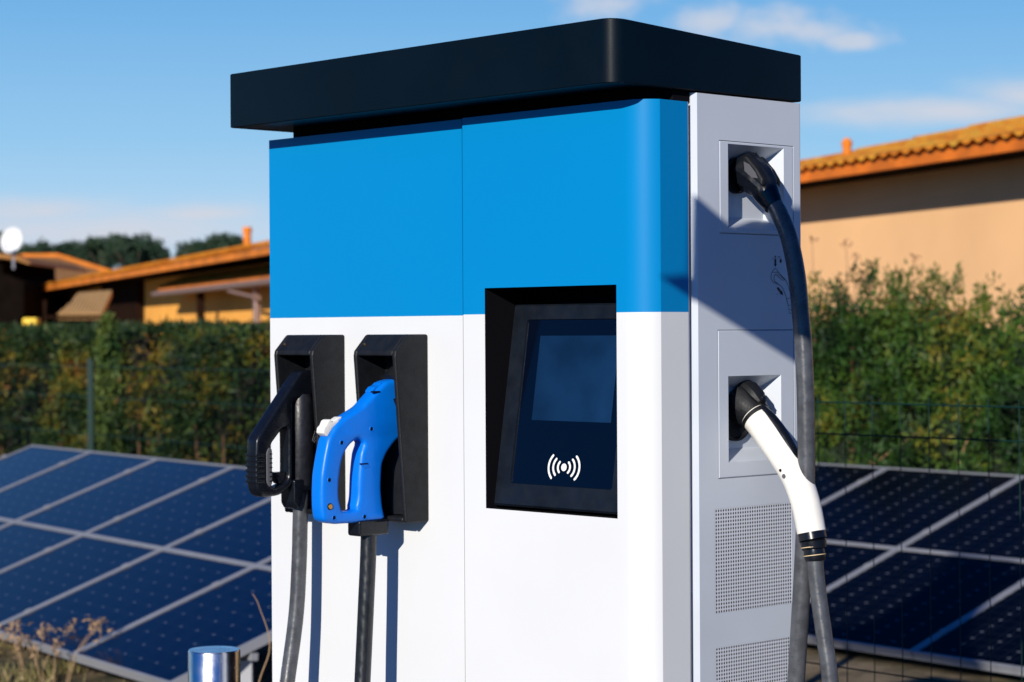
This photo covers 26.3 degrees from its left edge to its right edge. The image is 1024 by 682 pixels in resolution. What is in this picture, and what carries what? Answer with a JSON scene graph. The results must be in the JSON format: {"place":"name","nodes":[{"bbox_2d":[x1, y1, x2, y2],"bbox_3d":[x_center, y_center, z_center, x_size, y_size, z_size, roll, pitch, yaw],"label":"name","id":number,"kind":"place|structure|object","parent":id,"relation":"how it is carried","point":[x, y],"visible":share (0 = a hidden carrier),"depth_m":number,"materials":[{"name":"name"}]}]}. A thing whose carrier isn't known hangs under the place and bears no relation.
{"place":"outdoors","nodes":[
{"label":"outdoors","id":0,"kind":"place"},
{"bbox_2d":[16,253,113,279],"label":"roof","id":1,"kind":"structure","parent":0,"point":[90,268],"depth_m":81.04,"materials":[{"name":"tile"}]},
{"bbox_2d":[0,639,1023,681],"bbox_3d":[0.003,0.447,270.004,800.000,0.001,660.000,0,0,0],"label":"ground","id":2,"kind":"structure","parent":0,"point":[893,665],"depth_m":10.04,"materials":[{"name":"brown soil"}]},
{"bbox_2d":[0,231,22,254],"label":"tree","id":3,"kind":"object","parent":2,"relation":"on","point":[1,249],"visible":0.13,"depth_m":111.54,"materials":[{"name":"green plant"}]},
{"bbox_2d":[23,318,39,325],"bbox_3d":[-6.590,0.574,30.127,0.197,1.783,0.250,0,0,0],"label":"yellow box","id":4,"kind":"object","parent":2,"relation":"on","point":[28,321],"visible":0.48,"depth_m":30.00,"materials":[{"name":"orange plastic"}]},
{"bbox_2d":[0,618,76,672],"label":"dry weed","id":5,"kind":"object","parent":2,"relation":"on","point":[42,629],"visible":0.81,"depth_m":9.99,"materials":[{"name":"brown plant"}]},
{"bbox_2d":[11,236,69,255],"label":"tree","id":6,"kind":"object","parent":2,"relation":"on","point":[45,246],"visible":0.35,"depth_m":107.64,"materials":[{"name":"green plant"}]},
{"bbox_2d":[0,254,86,324],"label":"house","id":7,"kind":"structure","parent":2,"relation":"on","point":[23,294],"depth_m":53.03,"materials":[{"name":"tile"}]},
{"bbox_2d":[0,227,22,268],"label":"satellite dish","id":8,"kind":"object","parent":7,"relation":"attached to","point":[11,240],"visible":1,"depth_m":50.07,"materials":[{"name":"white metal"}]},
{"bbox_2d":[10,614,111,681],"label":"dry weed","id":9,"kind":"object","parent":2,"relation":"on","point":[94,624],"visible":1,"depth_m":9.61,"materials":[{"name":"brown plant"}]},
{"bbox_2d":[0,639,130,681],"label":"grass","id":10,"kind":"structure","parent":2,"relation":"on","point":[24,676],"depth_m":9.88,"materials":[{"name":"brown plant"}]},
{"bbox_2d":[57,238,88,258],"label":"tree","id":11,"kind":"object","parent":2,"relation":"on","point":[71,252],"visible":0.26,"depth_m":111.41,"materials":[{"name":"green plant"}]},
{"bbox_2d":[43,290,114,324],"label":"outbuilding","id":12,"kind":"structure","parent":2,"relation":"on","point":[87,307],"depth_m":34.15,"materials":[{"name":"tile"}]},
{"bbox_2d":[74,232,122,268],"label":"tree","id":13,"kind":"object","parent":2,"relation":"on","point":[93,246],"visible":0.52,"depth_m":104.61,"materials":[{"name":"green plant"}]},
{"bbox_2d":[81,309,133,453],"bbox_3d":[-3.373,0.613,18.318,0.479,1.764,0.462,0,0,30],"label":"shrub","id":14,"kind":"object","parent":2,"relation":"on","point":[107,347],"visible":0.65,"depth_m":18.26,"materials":[{"name":"green plant"}]},
{"bbox_2d":[97,231,166,270],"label":"tree","id":15,"kind":"object","parent":2,"relation":"on","point":[135,249],"visible":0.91,"depth_m":99.44,"materials":[{"name":"green plant"}]},
{"bbox_2d":[0,359,269,464],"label":"wire fence","id":16,"kind":"object","parent":2,"relation":"on","point":[90,366],"visible":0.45,"depth_m":17.58,"materials":[{"name":"green metal"}]},
{"bbox_2d":[0,315,270,466],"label":"hedge","id":17,"kind":"object","parent":2,"relation":"on","point":[198,345],"visible":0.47,"depth_m":18.04,"materials":[{"name":"green plant"}]},
{"bbox_2d":[0,445,271,681],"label":"solar array","id":18,"kind":"object","parent":2,"relation":"on","point":[162,566],"visible":0.78,"depth_m":10.96,"materials":[{"name":"glass"}]},
{"bbox_2d":[41,227,269,333],"bbox_3d":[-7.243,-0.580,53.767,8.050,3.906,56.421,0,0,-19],"label":"house","id":19,"kind":"structure","parent":2,"relation":"on","point":[228,284],"depth_m":38.73,"materials":[{"name":"tile"}]},
{"bbox_2d":[147,239,171,261],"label":"tree","id":20,"kind":"object","parent":2,"relation":"on","point":[165,254],"visible":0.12,"depth_m":107.63,"materials":[{"name":"green plant"}]},
{"bbox_2d":[172,238,214,259],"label":"tree","id":21,"kind":"object","parent":2,"relation":"on","point":[186,248],"visible":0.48,"depth_m":106.53,"materials":[{"name":"green plant"}]},
{"bbox_2d":[197,230,242,257],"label":"tree","id":22,"kind":"object","parent":2,"relation":"on","point":[223,240],"visible":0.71,"depth_m":103.55,"materials":[{"name":"green plant"}]},
{"bbox_2d":[252,593,269,681],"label":"dry weed","id":23,"kind":"object","parent":2,"relation":"on","point":[269,641],"visible":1,"depth_m":6.50,"materials":[{"name":"brown plant"}]},
{"bbox_2d":[809,234,818,412],"bbox_3d":[2.056,0.371,14.946,0.061,2.212,0.101,0,0,32],"label":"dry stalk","id":24,"kind":"object","parent":2,"relation":"on","point":[811,237],"visible":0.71,"depth_m":14.94,"materials":[{"name":"brown plant"}]},
{"bbox_2d":[839,238,851,464],"bbox_3d":[2.237,0.392,14.708,0.098,2.169,0.077,0,0,-11],"label":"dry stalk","id":25,"kind":"object","parent":2,"relation":"on","point":[844,243],"visible":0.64,"depth_m":14.69,"materials":[{"name":"brown plant"}]},
{"bbox_2d":[851,253,859,464],"bbox_3d":[2.294,0.439,14.618,0.066,2.076,0.083,0,0,-23],"label":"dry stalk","id":26,"kind":"object","parent":2,"relation":"on","point":[855,254],"visible":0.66,"depth_m":14.62,"materials":[{"name":"brown"}]},
{"bbox_2d":[800,115,1023,337],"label":"house","id":27,"kind":"structure","parent":2,"relation":"on","point":[946,201],"depth_m":21.71,"materials":[{"name":"beige paint"}]},
{"bbox_2d":[806,257,1023,475],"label":"hedge","id":28,"kind":"object","parent":2,"relation":"on","point":[963,358],"visible":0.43,"depth_m":14.00,"materials":[{"name":"green plant"}]},
{"bbox_2d":[807,463,1023,675],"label":"solar array","id":29,"kind":"object","parent":2,"relation":"on","point":[974,572],"visible":0.27,"depth_m":11.07,"materials":[{"name":"glass"}]},
{"bbox_2d":[910,253,920,461],"bbox_3d":[2.614,0.450,14.225,0.073,2.053,0.095,0,0,0],"label":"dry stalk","id":30,"kind":"object","parent":2,"relation":"on","point":[912,255],"visible":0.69,"depth_m":14.21,"materials":[{"name":"brown plant"}]},
{"bbox_2d":[0,0,1023,268],"label":"sky","id":31,"kind":"structure","parent":0,"point":[115,114],"materials":[{"name":"blue"}]},
{"label":"pavement","id":32,"kind":"structure","parent":0,"visible":0},
{"bbox_2d":[188,646,240,681],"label":"bollard","id":33,"kind":"object","parent":32,"relation":"on","point":[213,663],"visible":1,"depth_m":4.41,"materials":[{"name":"silver metal"}]},
{"bbox_2d":[230,18,800,681],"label":"charging station","id":34,"kind":"object","parent":32,"relation":"on","point":[538,276],"visible":0.83,"depth_m":3.82,"materials":[{"name":"white paint"},{"name":"blue paint"},{"name":"silver paint"}]},
{"bbox_2d":[245,370,315,681],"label":"charging connector","id":35,"kind":"object","parent":34,"relation":"attached to","point":[288,414],"visible":0.98,"depth_m":4.16,"materials":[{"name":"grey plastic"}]},
{"bbox_2d":[312,379,397,681],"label":"charging connector","id":36,"kind":"object","parent":34,"relation":"attached to","point":[366,423],"visible":0.98,"depth_m":3.97,"materials":[{"name":"blue plastic"}]},
{"bbox_2d":[269,119,465,681],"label":"left door","id":37,"kind":"structure","parent":34,"relation":"in","point":[366,226],"depth_m":4.11,"materials":[{"name":"white paint"}]},
{"bbox_2d":[731,152,814,681],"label":"charging connector","id":38,"kind":"object","parent":34,"relation":"attached to","point":[754,175],"visible":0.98,"depth_m":3.71,"materials":[{"name":"black plastic"}]},
{"bbox_2d":[728,380,838,681],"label":"charging connector","id":39,"kind":"object","parent":34,"relation":"attached to","point":[754,416],"visible":0.99,"depth_m":3.69,"materials":[{"name":"white plastic"}]},
{"bbox_2d":[806,395,1023,681],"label":"wire fence","id":40,"kind":"object","parent":32,"relation":"on","point":[928,438],"visible":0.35,"depth_m":5.98,"materials":[{"name":"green metal"}]}
]}

